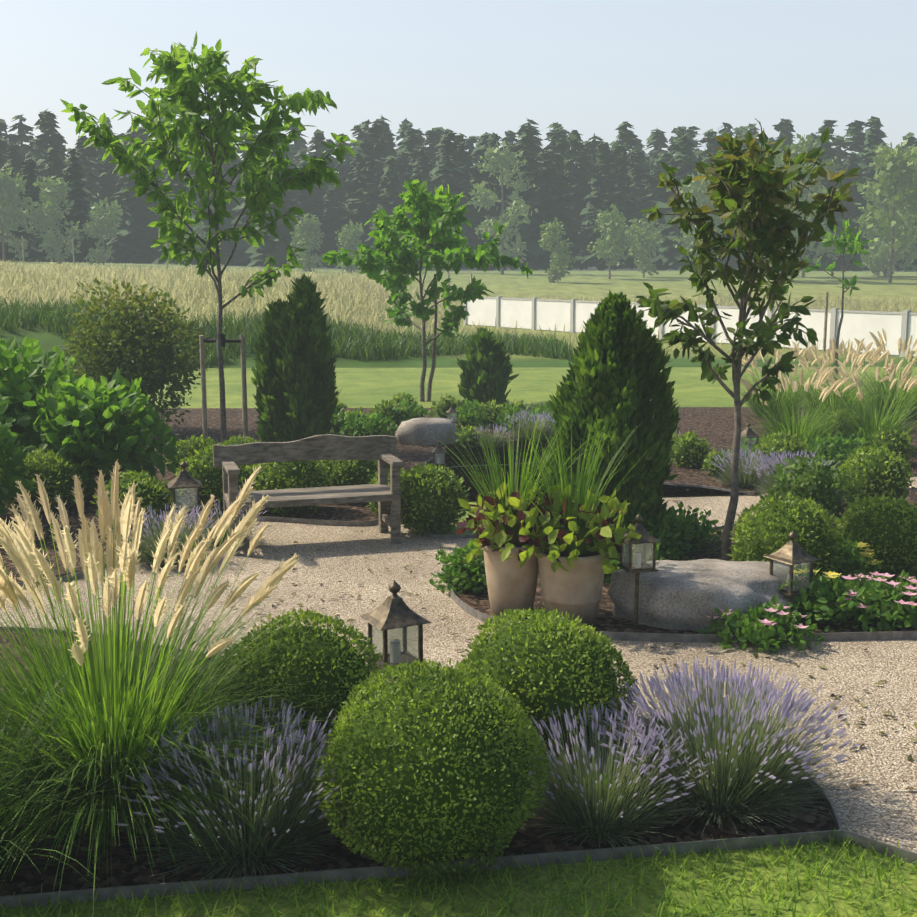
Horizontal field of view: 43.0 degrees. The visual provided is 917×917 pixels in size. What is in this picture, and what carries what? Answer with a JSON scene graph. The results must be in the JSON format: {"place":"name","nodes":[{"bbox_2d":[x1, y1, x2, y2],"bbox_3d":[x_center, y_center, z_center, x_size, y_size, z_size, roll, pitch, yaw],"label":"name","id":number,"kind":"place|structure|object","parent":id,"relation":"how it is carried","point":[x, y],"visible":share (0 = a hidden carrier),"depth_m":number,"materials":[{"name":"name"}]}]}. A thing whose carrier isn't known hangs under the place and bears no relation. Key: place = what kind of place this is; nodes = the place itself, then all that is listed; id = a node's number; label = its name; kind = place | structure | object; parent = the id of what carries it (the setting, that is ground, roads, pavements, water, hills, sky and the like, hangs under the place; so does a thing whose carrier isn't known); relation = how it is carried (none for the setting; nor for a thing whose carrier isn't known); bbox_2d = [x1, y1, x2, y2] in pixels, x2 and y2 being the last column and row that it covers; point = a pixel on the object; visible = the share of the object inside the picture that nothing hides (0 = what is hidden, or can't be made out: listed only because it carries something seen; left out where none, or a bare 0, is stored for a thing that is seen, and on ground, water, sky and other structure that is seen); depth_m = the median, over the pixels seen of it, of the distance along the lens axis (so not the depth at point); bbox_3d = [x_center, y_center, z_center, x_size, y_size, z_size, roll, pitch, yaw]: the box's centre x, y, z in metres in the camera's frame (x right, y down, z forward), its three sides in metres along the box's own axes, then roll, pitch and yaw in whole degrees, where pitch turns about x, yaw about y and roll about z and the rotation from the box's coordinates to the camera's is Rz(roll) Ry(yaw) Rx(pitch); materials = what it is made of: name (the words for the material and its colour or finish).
{"place":"outdoors","nodes":[
{"label":"outdoors","id":0,"kind":"place"},
{"bbox_2d":[0,477,916,852],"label":"gravel path","id":1,"kind":"structure","parent":0,"point":[882,805],"depth_m":6.36,"materials":[{"name":"gravel"}]},
{"bbox_2d":[112,503,218,566],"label":"lavender","id":2,"kind":"object","parent":1,"relation":"on","point":[149,539],"visible":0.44,"depth_m":7.99,"materials":[{"name":"plant"}]},
{"bbox_2d":[185,499,266,546],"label":"lavender plant","id":3,"kind":"object","parent":1,"relation":"on","point":[213,521],"visible":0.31,"depth_m":8.59,"materials":[{"name":"purple plant"}]},
{"bbox_2d":[213,434,403,555],"bbox_3d":[-1.080,0.247,8.588,1.380,0.789,0.520,-3,10,-17],"label":"bench","id":4,"kind":"object","parent":1,"relation":"on","point":[381,449],"visible":0.79,"depth_m":8.62,"materials":[{"name":"brown wood"}]},
{"bbox_2d":[0,631,837,895],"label":"mulch bed","id":5,"kind":"object","parent":1,"relation":"on","point":[31,878],"depth_m":4.09,"materials":[{"name":"soil"}]},
{"bbox_2d":[0,652,179,889],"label":"edge grass","id":6,"kind":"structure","parent":5,"relation":"on","point":[4,847],"depth_m":3.88,"materials":[{"name":"plant"}]},
{"bbox_2d":[0,460,336,915],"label":"fountain grass","id":7,"kind":"object","parent":5,"relation":"on","point":[118,668],"depth_m":4.12,"materials":[{"name":"plant"}]},
{"bbox_2d":[116,693,356,887],"bbox_3d":[-0.756,1.136,4.100,0.923,0.462,0.961,0,9,-1],"label":"lavender","id":8,"kind":"object","parent":5,"relation":"on","point":[281,833],"visible":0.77,"depth_m":3.96,"materials":[{"name":"purple plant"}]},
{"bbox_2d":[209,608,387,773],"bbox_3d":[-0.651,0.943,4.736,0.747,0.679,0.753,0,9,-1],"label":"boxwood","id":9,"kind":"object","parent":5,"relation":"on","point":[337,659],"visible":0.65,"depth_m":4.53,"materials":[{"name":"green plant"}]},
{"bbox_2d":[359,580,430,680],"bbox_3d":[-0.302,0.854,5.553,0.263,0.566,0.263,-5,10,-27],"label":"lantern","id":10,"kind":"object","parent":5,"relation":"on","point":[393,611],"visible":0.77,"depth_m":5.50,"materials":[{"name":"brown metal"}]},
{"bbox_2d":[312,657,551,884],"bbox_3d":[-0.093,1.038,4.003,0.835,0.715,0.782,0,9,-1],"label":"boxwood","id":11,"kind":"object","parent":5,"relation":"on","point":[432,767],"visible":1,"depth_m":3.77,"materials":[{"name":"green plant"}]},
{"bbox_2d":[458,607,638,773],"bbox_3d":[0.342,0.934,4.759,0.790,0.663,0.734,0,9,-1],"label":"boxwood","id":12,"kind":"object","parent":5,"relation":"on","point":[539,667],"visible":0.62,"depth_m":4.54,"materials":[{"name":"green plant"}]},
{"bbox_2d":[518,700,709,851],"bbox_3d":[0.514,1.138,4.266,0.809,0.407,0.833,0,9,-1],"label":"lavender","id":13,"kind":"object","parent":5,"relation":"on","point":[594,794],"visible":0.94,"depth_m":4.17,"materials":[{"name":"purple plant"}]},
{"bbox_2d":[591,656,859,834],"bbox_3d":[1.008,1.058,4.473,0.992,0.495,1.040,0,9,-1],"label":"lavender","id":14,"kind":"object","parent":5,"relation":"on","point":[751,768],"visible":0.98,"depth_m":4.32,"materials":[{"name":"purple plant"}]},
{"bbox_2d":[0,437,916,908],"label":"bed edging","id":15,"kind":"object","parent":1,"relation":"on","point":[82,895],"visible":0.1,"depth_m":4.03,"materials":[{"name":"metal"}]},
{"bbox_2d":[0,489,916,840],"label":"gravel stones","id":16,"kind":"object","parent":1,"relation":"on","point":[910,759],"visible":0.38,"depth_m":6.21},
{"bbox_2d":[694,594,824,657],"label":"perennials","id":17,"kind":"object","parent":1,"relation":"on","point":[762,626],"visible":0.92,"depth_m":6.26,"materials":[{"name":"green plant"}]},
{"bbox_2d":[743,449,837,500],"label":"lavender plant","id":18,"kind":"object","parent":1,"relation":"on","point":[768,483],"depth_m":10.28,"materials":[{"name":"purple plant"}]},
{"bbox_2d":[0,828,916,916],"bbox_3d":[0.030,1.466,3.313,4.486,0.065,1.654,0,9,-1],"label":"lawn","id":19,"kind":"structure","parent":0,"point":[809,882],"depth_m":3.77,"materials":[{"name":"plant"}]},
{"bbox_2d":[0,262,916,367],"bbox_3d":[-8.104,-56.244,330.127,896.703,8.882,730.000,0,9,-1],"label":"meadow","id":20,"kind":"structure","parent":0,"point":[589,282],"depth_m":67.70,"materials":[{"name":"plant"}]},
{"bbox_2d":[0,163,38,261],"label":"tree","id":21,"kind":"object","parent":20,"relation":"on","point":[11,189],"visible":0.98,"depth_m":87.64,"materials":[{"name":"plant"}]},
{"bbox_2d":[23,175,83,263],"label":"tree","id":22,"kind":"object","parent":20,"relation":"on","point":[52,192],"visible":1,"depth_m":87.08,"materials":[{"name":"plant"}]},
{"bbox_2d":[80,197,122,264],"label":"tree","id":23,"kind":"object","parent":20,"relation":"on","point":[102,227],"visible":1,"depth_m":87.28,"materials":[{"name":"plant"}]},
{"bbox_2d":[0,296,575,368],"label":"bank grass tufts","id":24,"kind":"object","parent":20,"relation":"on","point":[354,340],"visible":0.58,"depth_m":26.04,"materials":[{"name":"plant"}]},
{"bbox_2d":[289,213,324,271],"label":"tree","id":25,"kind":"object","parent":20,"relation":"on","point":[302,236],"visible":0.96,"depth_m":85.94,"materials":[{"name":"plant"}]},
{"bbox_2d":[334,219,363,272],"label":"tree","id":26,"kind":"object","parent":20,"relation":"on","point":[346,237],"visible":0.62,"depth_m":87.75,"materials":[{"name":"plant"}]},
{"bbox_2d":[0,108,916,271],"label":"forest","id":27,"kind":"object","parent":20,"relation":"on","point":[377,170],"visible":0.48,"depth_m":145.89,"materials":[{"name":"plant"}]},
{"bbox_2d":[0,258,916,357],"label":"tall meadow grass","id":28,"kind":"structure","parent":20,"relation":"on","point":[87,275],"depth_m":39.52,"materials":[{"name":"plant"}]},
{"bbox_2d":[0,407,916,582],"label":"mulch beds","id":29,"kind":"object","parent":20,"relation":"on","point":[714,426],"visible":0.23,"depth_m":12.30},
{"bbox_2d":[0,393,36,515],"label":"shrub","id":30,"kind":"object","parent":29,"relation":"on","point":[12,455],"visible":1,"depth_m":9.02,"materials":[{"name":"green"}]},
{"bbox_2d":[0,336,79,480],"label":"shrub","id":31,"kind":"object","parent":29,"relation":"on","point":[16,376],"visible":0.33,"depth_m":10.48,"materials":[{"name":"green"}]},
{"bbox_2d":[0,448,80,511],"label":"boxwood","id":32,"kind":"object","parent":29,"relation":"on","point":[57,476],"visible":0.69,"depth_m":9.65,"materials":[{"name":"green plant"}]},
{"bbox_2d":[16,366,179,504],"bbox_3d":[-3.251,-0.208,10.453,1.559,1.229,1.391,0,9,-1],"label":"shrub","id":33,"kind":"object","parent":29,"relation":"on","point":[89,428],"visible":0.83,"depth_m":10.14,"materials":[{"name":"green"}]},
{"bbox_2d":[90,470,172,534],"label":"boxwood","id":34,"kind":"object","parent":29,"relation":"on","point":[151,492],"visible":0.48,"depth_m":8.75,"materials":[{"name":"green plant"}]},
{"bbox_2d":[57,277,215,426],"bbox_3d":[-3.948,-1.242,14.212,2.002,1.926,1.792,0,9,-1],"label":"round shrub","id":35,"kind":"object","parent":29,"relation":"on","point":[135,341],"visible":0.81,"depth_m":13.89,"materials":[{"name":"green plant"}]},
{"bbox_2d":[167,461,202,527],"bbox_3d":[-2.092,0.299,8.911,0.256,0.581,0.256,-3,10,-18],"label":"lantern","id":36,"kind":"object","parent":29,"relation":"on","point":[183,478],"visible":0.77,"depth_m":8.85,"materials":[{"name":"brown metal"}]},
{"bbox_2d":[164,434,221,471],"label":"shrub","id":37,"kind":"object","parent":29,"relation":"on","point":[185,448],"visible":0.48,"depth_m":11.32,"materials":[{"name":"green plant"}]},
{"bbox_2d":[60,31,360,442],"bbox_3d":[-2.726,-2.352,12.807,2.999,4.560,2.310,-3,10,-19],"label":"tree","id":38,"kind":"object","parent":29,"relation":"on","point":[184,80],"visible":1,"depth_m":12.55,"materials":[{"name":"green plant"}]},
{"bbox_2d":[173,444,249,512],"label":"boxwood","id":39,"kind":"object","parent":29,"relation":"on","point":[204,471],"visible":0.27,"depth_m":9.57,"materials":[{"name":"green plant"}]},
{"bbox_2d":[251,460,330,516],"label":"boxwood","id":40,"kind":"object","parent":29,"relation":"on","point":[291,474],"visible":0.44,"depth_m":9.46,"materials":[{"name":"green plant"}]},
{"bbox_2d":[251,273,342,441],"bbox_3d":[-1.822,-1.050,12.871,1.051,1.986,0.764,2,10,14],"label":"thuja","id":41,"kind":"object","parent":29,"relation":"on","point":[295,397],"visible":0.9,"depth_m":12.70,"materials":[{"name":"green plant"}]},
{"bbox_2d":[329,407,358,435],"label":"shrub","id":42,"kind":"object","parent":29,"relation":"on","point":[337,420],"visible":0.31,"depth_m":14.04,"materials":[{"name":"green plant"}]},
{"bbox_2d":[322,460,377,485],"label":"boxwood","id":43,"kind":"object","parent":29,"relation":"on","point":[349,472],"visible":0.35,"depth_m":10.01,"materials":[{"name":"green plant"}]},
{"bbox_2d":[339,411,397,436],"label":"shrub","id":44,"kind":"object","parent":29,"relation":"on","point":[373,424],"visible":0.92,"depth_m":13.78,"materials":[{"name":"green plant"}]},
{"bbox_2d":[370,398,403,425],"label":"shrub","id":45,"kind":"object","parent":29,"relation":"on","point":[387,410],"visible":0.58,"depth_m":14.88,"materials":[{"name":"green plant"}]},
{"bbox_2d":[382,396,435,426],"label":"shrub","id":46,"kind":"object","parent":29,"relation":"on","point":[409,413],"visible":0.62,"depth_m":15.04,"materials":[{"name":"green plant"}]},
{"bbox_2d":[383,461,470,536],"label":"boxwood","id":47,"kind":"object","parent":29,"relation":"on","point":[430,494],"visible":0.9,"depth_m":8.80,"materials":[{"name":"green plant"}]},
{"bbox_2d":[395,418,458,445],"bbox_3d":[-0.364,-0.316,13.553,0.751,0.341,0.534,0,9,-1],"label":"boulder","id":48,"kind":"object","parent":29,"relation":"on","point":[419,431],"visible":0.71,"depth_m":13.34,"materials":[{"name":"stone"}]},
{"bbox_2d":[430,394,460,417],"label":"shrub","id":49,"kind":"object","parent":29,"relation":"on","point":[444,405],"visible":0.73,"depth_m":15.70,"materials":[{"name":"green plant"}]},
{"bbox_2d":[440,398,494,427],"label":"shrub","id":50,"kind":"object","parent":29,"relation":"on","point":[466,412],"visible":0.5,"depth_m":14.87,"materials":[{"name":"green plant"}]},
{"bbox_2d":[455,423,482,447],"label":"shrub","id":51,"kind":"object","parent":29,"relation":"on","point":[467,434],"visible":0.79,"depth_m":13.22,"materials":[{"name":"green plant"}]},
{"bbox_2d":[456,326,518,407],"bbox_3d":[0.416,-1.222,16.165,0.898,1.248,0.880,0,9,-1],"label":"thuja","id":52,"kind":"object","parent":29,"relation":"on","point":[486,367],"visible":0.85,"depth_m":15.96,"materials":[{"name":"green plant"}]},
{"bbox_2d":[474,398,507,427],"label":"boxwood","id":53,"kind":"object","parent":29,"relation":"on","point":[489,412],"visible":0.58,"depth_m":14.81,"materials":[{"name":"green plant"}]},
{"bbox_2d":[473,424,511,447],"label":"lavender","id":54,"kind":"object","parent":29,"relation":"on","point":[497,441],"visible":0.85,"depth_m":13.17,"materials":[{"name":"green plant"}]},
{"bbox_2d":[492,402,549,433],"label":"shrub","id":55,"kind":"object","parent":29,"relation":"on","point":[505,415],"visible":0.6,"depth_m":14.30,"materials":[{"name":"green plant"}]},
{"bbox_2d":[502,410,554,440],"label":"lavender","id":56,"kind":"object","parent":29,"relation":"on","point":[523,432],"visible":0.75,"depth_m":13.73,"materials":[{"name":"green plant"}]},
{"bbox_2d":[668,430,714,467],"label":"boxwood","id":57,"kind":"object","parent":29,"relation":"on","point":[689,450],"visible":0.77,"depth_m":11.80,"materials":[{"name":"green plant"}]},
{"bbox_2d":[701,450,739,477],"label":"boxwood","id":58,"kind":"object","parent":29,"relation":"on","point":[709,466],"visible":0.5,"depth_m":11.30,"materials":[{"name":"green plant"}]},
{"bbox_2d":[710,447,774,487],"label":"lavender","id":59,"kind":"object","parent":29,"relation":"on","point":[745,480],"visible":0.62,"depth_m":10.79,"materials":[{"name":"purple plant"}]},
{"bbox_2d":[712,343,837,417],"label":"ornamental grass","id":60,"kind":"object","parent":29,"relation":"on","point":[756,403],"depth_m":15.76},
{"bbox_2d":[750,430,813,478],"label":"shrub","id":61,"kind":"object","parent":29,"relation":"on","point":[786,444],"visible":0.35,"depth_m":10.91,"materials":[{"name":"green plant"}]},
{"bbox_2d":[740,357,859,447],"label":"ornamental grass","id":62,"kind":"object","parent":29,"relation":"on","point":[785,424],"depth_m":12.58,"materials":[{"name":"plant"}]},
{"bbox_2d":[801,432,853,469],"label":"shrub","id":63,"kind":"object","parent":29,"relation":"on","point":[824,445],"visible":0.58,"depth_m":11.72,"materials":[{"name":"green plant"}]},
{"bbox_2d":[777,337,905,422],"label":"ornamental grass","id":64,"kind":"object","parent":29,"relation":"on","point":[876,352],"depth_m":14.93,"materials":[{"name":"plant"}]},
{"bbox_2d":[820,408,867,438],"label":"boxwood","id":65,"kind":"object","parent":29,"relation":"on","point":[838,415],"visible":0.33,"depth_m":13.10,"materials":[{"name":"green plant"}]},
{"bbox_2d":[828,428,883,463],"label":"shrub","id":66,"kind":"object","parent":29,"relation":"on","point":[857,442],"visible":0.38,"depth_m":12.06,"materials":[{"name":"green plant"}]},
{"bbox_2d":[809,353,916,438],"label":"ornamental grass","id":67,"kind":"object","parent":29,"relation":"on","point":[872,422],"depth_m":12.86,"materials":[{"name":"plant"}]},
{"bbox_2d":[836,328,916,419],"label":"ornamental grass","id":68,"kind":"object","parent":29,"relation":"on","point":[912,394],"depth_m":15.71,"materials":[{"name":"plant"}]},
{"bbox_2d":[868,426,915,463],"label":"boxwood","id":69,"kind":"object","parent":29,"relation":"on","point":[895,442],"visible":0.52,"depth_m":11.91,"materials":[{"name":"green plant"}]},
{"bbox_2d":[466,140,538,273],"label":"tree","id":70,"kind":"object","parent":20,"relation":"on","point":[504,157],"visible":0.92,"depth_m":92.59,"materials":[{"name":"plant"}]},
{"bbox_2d":[537,217,576,282],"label":"tree","id":71,"kind":"object","parent":20,"relation":"on","point":[550,235],"visible":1,"depth_m":78.68,"materials":[{"name":"plant"}]},
{"bbox_2d":[586,204,636,278],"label":"tree","id":72,"kind":"object","parent":20,"relation":"on","point":[617,233],"visible":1,"depth_m":83.20,"materials":[{"name":"plant"}]},
{"bbox_2d":[625,213,665,276],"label":"tree","id":73,"kind":"object","parent":20,"relation":"on","point":[646,233],"visible":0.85,"depth_m":86.54,"materials":[{"name":"plant"}]},
{"bbox_2d":[463,296,916,356],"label":"white fence","id":74,"kind":"object","parent":20,"relation":"on","point":[534,312],"visible":0.6,"depth_m":31.72,"materials":[{"name":"grey"}]},
{"bbox_2d":[672,170,726,273],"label":"tree","id":75,"kind":"object","parent":20,"relation":"on","point":[697,189],"visible":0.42,"depth_m":90.05,"materials":[{"name":"plant"}]},
{"bbox_2d":[760,146,827,273],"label":"tree","id":76,"kind":"object","parent":20,"relation":"on","point":[778,161],"visible":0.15,"depth_m":79.92,"materials":[{"name":"plant"}]},
{"bbox_2d":[782,133,845,276],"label":"tree","id":77,"kind":"object","parent":20,"relation":"on","point":[804,146],"visible":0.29,"depth_m":86.12,"materials":[{"name":"plant"}]},
{"bbox_2d":[852,145,916,282],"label":"tree","id":78,"kind":"object","parent":20,"relation":"on","point":[899,172],"visible":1,"depth_m":78.26,"materials":[{"name":"plant"}]},
{"bbox_2d":[855,139,916,276],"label":"tree","id":79,"kind":"object","parent":20,"relation":"on","point":[876,257],"visible":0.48,"depth_m":88.46,"materials":[{"name":"plant"}]},
{"bbox_2d":[0,0,916,173],"label":"sky","id":80,"kind":"structure","parent":0,"point":[468,68],"materials":[{"name":"blue"}]},
{"bbox_2d":[4,367,916,407],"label":"lawn","id":81,"kind":"structure","parent":0,"point":[367,387],"depth_m":20.32,"materials":[{"name":"plant"}]},
{"bbox_2d":[321,179,532,401],"bbox_3d":[-0.437,-2.528,17.559,3.042,3.384,2.541,0,9,-1],"label":"tree","id":82,"kind":"object","parent":81,"relation":"on","point":[432,237],"visible":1,"depth_m":17.29,"materials":[{"name":"green plant"}]},
{"bbox_2d":[802,219,878,379],"bbox_3d":[6.927,-2.852,21.016,0.879,2.905,1.366,-9,13,-44],"label":"tree","id":83,"kind":"object","parent":81,"relation":"on","point":[847,243],"visible":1,"depth_m":20.82,"materials":[{"name":"green plant"}]},
{"bbox_2d":[450,490,916,633],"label":"mulch island","id":84,"kind":"structure","parent":0,"point":[606,619],"depth_m":6.96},
{"bbox_2d":[429,539,487,597],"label":"plant","id":85,"kind":"object","parent":84,"relation":"on","point":[460,573],"visible":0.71,"depth_m":7.29,"materials":[{"name":"green plant"}]},
{"bbox_2d":[481,543,538,617],"bbox_3d":[0.314,0.703,6.843,0.364,0.450,0.364,0,9,-1],"label":"pot","id":86,"kind":"object","parent":84,"relation":"on","point":[511,584],"visible":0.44,"depth_m":6.72,"materials":[{"name":"beige ceramic"}]},
{"bbox_2d":[416,396,607,567],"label":"pot plants","id":87,"kind":"object","parent":86,"relation":"in","point":[502,519],"visible":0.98,"depth_m":6.67,"materials":[{"name":"plant"}]},
{"bbox_2d":[535,550,608,624],"bbox_3d":[0.653,0.733,6.720,0.424,0.430,0.424,0,9,-1],"label":"pot","id":88,"kind":"object","parent":84,"relation":"on","point":[576,591],"visible":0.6,"depth_m":6.57,"materials":[{"name":"beige ceramic"}]},
{"bbox_2d":[488,411,655,573],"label":"pot plants","id":89,"kind":"object","parent":88,"relation":"in","point":[574,533],"visible":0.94,"depth_m":6.54,"materials":[{"name":"plant"}]},
{"bbox_2d":[536,290,680,530],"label":"thuja","id":90,"kind":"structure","parent":84,"relation":"on","point":[620,360],"depth_m":8.03,"materials":[{"name":"green plant"}]},
{"bbox_2d":[617,514,660,628],"bbox_3d":[1.002,0.639,6.526,0.201,0.678,0.201,-2,9,-12],"label":"lantern","id":91,"kind":"object","parent":84,"relation":"on","point":[637,566],"visible":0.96,"depth_m":6.46,"materials":[{"name":"brown metal"}]},
{"bbox_2d":[629,507,700,560],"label":"shrub","id":92,"kind":"object","parent":84,"relation":"on","point":[667,538],"visible":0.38,"depth_m":8.11,"materials":[{"name":"green plant"}]},
{"bbox_2d":[665,501,731,554],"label":"shrub","id":93,"kind":"object","parent":84,"relation":"on","point":[699,540],"visible":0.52,"depth_m":8.42,"materials":[{"name":"green plant"}]},
{"bbox_2d":[608,559,800,632],"bbox_3d":[1.454,0.787,6.768,1.182,0.348,0.711,0,9,-1],"label":"boulder","id":94,"kind":"object","parent":84,"relation":"on","point":[683,595],"visible":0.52,"depth_m":6.58,"materials":[{"name":"stone"}]},
{"bbox_2d":[635,118,860,560],"bbox_3d":[1.879,-0.691,7.597,1.508,2.958,1.142,-5,10,-26],"label":"tree","id":95,"kind":"object","parent":84,"relation":"on","point":[749,200],"visible":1,"depth_m":7.58,"materials":[{"name":"green plant"}]},
{"bbox_2d":[727,492,845,582],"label":"boxwood","id":96,"kind":"object","parent":84,"relation":"on","point":[761,531],"visible":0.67,"depth_m":7.14,"materials":[{"name":"green plant"}]},
{"bbox_2d":[763,530,819,596],"bbox_3d":[1.910,0.678,6.689,0.225,0.548,0.225,-5,11,-29],"label":"lantern","id":97,"kind":"object","parent":84,"relation":"on","point":[792,553],"visible":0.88,"depth_m":6.63,"materials":[{"name":"brown metal"}]},
{"bbox_2d":[758,451,864,527],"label":"shrub","id":98,"kind":"object","parent":84,"relation":"on","point":[817,485],"visible":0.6,"depth_m":8.83,"materials":[{"name":"green plant"}]},
{"bbox_2d":[777,563,872,632],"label":"perennial","id":99,"kind":"object","parent":84,"relation":"on","point":[817,602],"visible":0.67,"depth_m":6.59,"materials":[{"name":"green plant"}]},
{"bbox_2d":[827,536,881,587],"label":"perennial","id":100,"kind":"object","parent":84,"relation":"on","point":[852,565],"visible":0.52,"depth_m":7.29,"materials":[{"name":"green plant"}]},
{"bbox_2d":[832,570,916,632],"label":"perennial","id":101,"kind":"object","parent":84,"relation":"on","point":[892,607],"visible":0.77,"depth_m":6.56,"materials":[{"name":"green plant"}]},
{"bbox_2d":[833,443,915,505],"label":"boxwood","id":102,"kind":"object","parent":84,"relation":"on","point":[880,471],"visible":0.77,"depth_m":9.63,"materials":[{"name":"green plant"}]},
{"bbox_2d":[834,490,916,580],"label":"boxwood","id":103,"kind":"object","parent":84,"relation":"on","point":[884,528],"visible":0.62,"depth_m":7.46,"materials":[{"name":"green plant"}]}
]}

